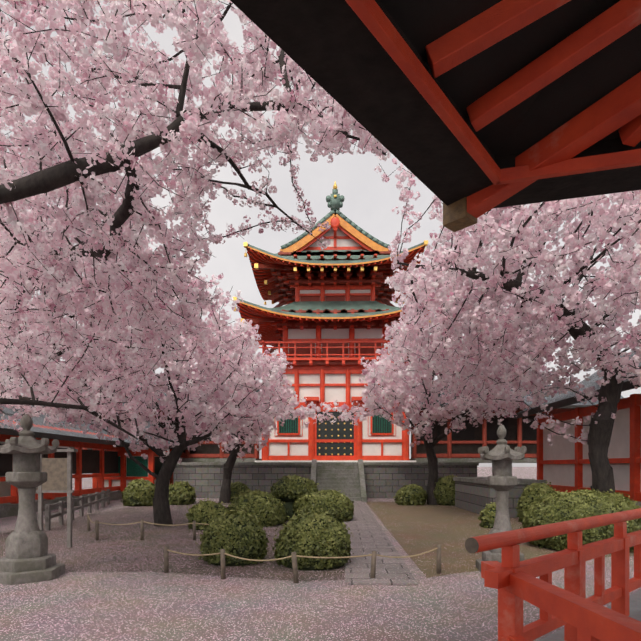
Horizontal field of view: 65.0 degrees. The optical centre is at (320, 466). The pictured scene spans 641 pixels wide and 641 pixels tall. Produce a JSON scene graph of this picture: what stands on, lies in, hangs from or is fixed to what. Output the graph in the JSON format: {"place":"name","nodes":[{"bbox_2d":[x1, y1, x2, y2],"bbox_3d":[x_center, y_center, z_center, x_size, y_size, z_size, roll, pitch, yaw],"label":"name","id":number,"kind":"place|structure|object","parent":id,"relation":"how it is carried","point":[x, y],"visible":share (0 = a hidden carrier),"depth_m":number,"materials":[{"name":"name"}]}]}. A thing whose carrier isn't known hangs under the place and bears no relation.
{"place":"outdoors","nodes":[
{"label":"outdoors","id":0,"kind":"place"},
{"bbox_2d":[0,0,640,477],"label":"cherry","id":1,"kind":"object","parent":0,"point":[20,42],"depth_m":6.68,"materials":[{"name":"pink plant"}]},
{"bbox_2d":[0,467,640,640],"bbox_3d":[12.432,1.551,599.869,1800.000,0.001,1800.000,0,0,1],"label":"ground","id":2,"kind":"structure","parent":0,"point":[114,606],"depth_m":5.53,"materials":[{"name":"gravel"}]},
{"bbox_2d":[0,414,64,584],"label":"lantern","id":3,"kind":"object","parent":2,"relation":"on","point":[28,558],"visible":1,"depth_m":6.89,"materials":[{"name":"stone"}]},
{"bbox_2d":[0,405,196,517],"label":"building","id":4,"kind":"structure","parent":2,"relation":"on","point":[108,465],"depth_m":20.70,"materials":[{"name":"paint"}]},
{"bbox_2d":[0,502,344,581],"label":"bed","id":5,"kind":"object","parent":2,"relation":"on","point":[119,548],"visible":0.33,"depth_m":9.47,"materials":[{"name":"grey soil"}]},
{"bbox_2d":[36,448,109,547],"bbox_3d":[-7.028,0.601,14.742,1.022,1.900,11.426,0,0,-20],"label":"timber fence","id":6,"kind":"object","parent":5,"relation":"on","point":[59,474],"visible":0.88,"depth_m":9.59,"materials":[{"name":"grey wood"}]},
{"bbox_2d":[87,514,208,539],"bbox_3d":[-3.744,1.341,10.808,4.246,0.464,1.120,0,0,20],"label":"rope fence","id":7,"kind":"object","parent":5,"relation":"on","point":[142,521],"visible":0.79,"depth_m":10.58,"materials":[{"name":"brown wood"}]},
{"bbox_2d":[164,544,440,582],"bbox_3d":[-0.275,1.350,7.006,4.034,0.447,0.723,0,0,1],"label":"rope fence","id":8,"kind":"object","parent":5,"relation":"on","point":[294,556],"visible":0.96,"depth_m":6.88,"materials":[{"name":"brown wood"}]},
{"bbox_2d":[0,111,624,525],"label":"tree trunks","id":9,"kind":"object","parent":2,"relation":"on","point":[54,177],"visible":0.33,"depth_m":12.56,"materials":[{"name":"brown plant"}]},
{"bbox_2d":[0,0,640,450],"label":"cherry blossoms","id":10,"kind":"object","parent":9,"relation":"attached to","point":[64,140],"visible":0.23,"depth_m":5.87,"materials":[{"name":"pink plant"}]},
{"bbox_2d":[311,459,366,501],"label":"stairs","id":11,"kind":"structure","parent":2,"relation":"on","point":[349,481],"depth_m":23.45,"materials":[{"name":"stone"}]},
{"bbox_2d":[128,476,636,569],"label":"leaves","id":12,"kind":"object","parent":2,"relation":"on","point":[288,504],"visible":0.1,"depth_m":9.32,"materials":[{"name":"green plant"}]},
{"bbox_2d":[476,425,526,571],"bbox_3d":[2.704,0.466,7.490,0.741,2.169,0.814,-1,0,1],"label":"lantern","id":13,"kind":"object","parent":2,"relation":"on","point":[502,480],"visible":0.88,"depth_m":7.38,"materials":[{"name":"stone"}]},
{"bbox_2d":[465,508,640,640],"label":"veranda railing","id":14,"kind":"object","parent":2,"relation":"on","point":[570,606],"visible":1,"depth_m":3.12,"materials":[{"name":"wood"}]},
{"bbox_2d":[513,348,640,505],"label":"building","id":15,"kind":"structure","parent":2,"relation":"on","point":[563,464],"depth_m":17.73,"materials":[{"name":"paint"}]},
{"bbox_2d":[0,0,640,466],"label":"sky","id":16,"kind":"structure","parent":0,"point":[369,202],"materials":[{"name":"white"}]},
{"bbox_2d":[173,462,478,497],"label":"retaining wall","id":17,"kind":"structure","parent":0,"point":[382,479],"depth_m":24.50,"materials":[{"name":"stone"}]},
{"bbox_2d":[43,385,623,462],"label":"gate corridors","id":18,"kind":"object","parent":17,"relation":"on","point":[466,443],"visible":0.15,"depth_m":28.90,"materials":[{"name":"brown wood"}]},
{"bbox_2d":[233,181,435,461],"bbox_3d":[0.850,-7.899,29.787,10.500,15.400,8.337,0,0,1],"label":"pagoda","id":19,"kind":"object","parent":17,"relation":"on","point":[324,328],"depth_m":27.39,"materials":[{"name":"paint"}]},
{"bbox_2d":[121,474,640,569],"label":"azalea","id":20,"kind":"object","parent":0,"point":[255,515],"visible":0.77,"depth_m":9.46,"materials":[{"name":"green plant"}]},
{"bbox_2d":[344,501,417,584],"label":"stone path","id":21,"kind":"structure","parent":0,"point":[368,534],"depth_m":8.49,"materials":[{"name":"grey stone"}]},
{"bbox_2d":[230,0,640,231],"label":"eave","id":22,"kind":"object","parent":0,"point":[467,113],"visible":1,"depth_m":2.35,"materials":[{"name":"red wood"}]},
{"bbox_2d":[366,502,633,577],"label":"lawn","id":23,"kind":"structure","parent":0,"point":[416,529],"depth_m":11.59,"materials":[{"name":"brown soil"}]},
{"bbox_2d":[453,477,546,517],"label":"stone wall","id":24,"kind":"structure","parent":23,"relation":"on","point":[475,494],"depth_m":16.19,"materials":[{"name":"stone"}]}
]}

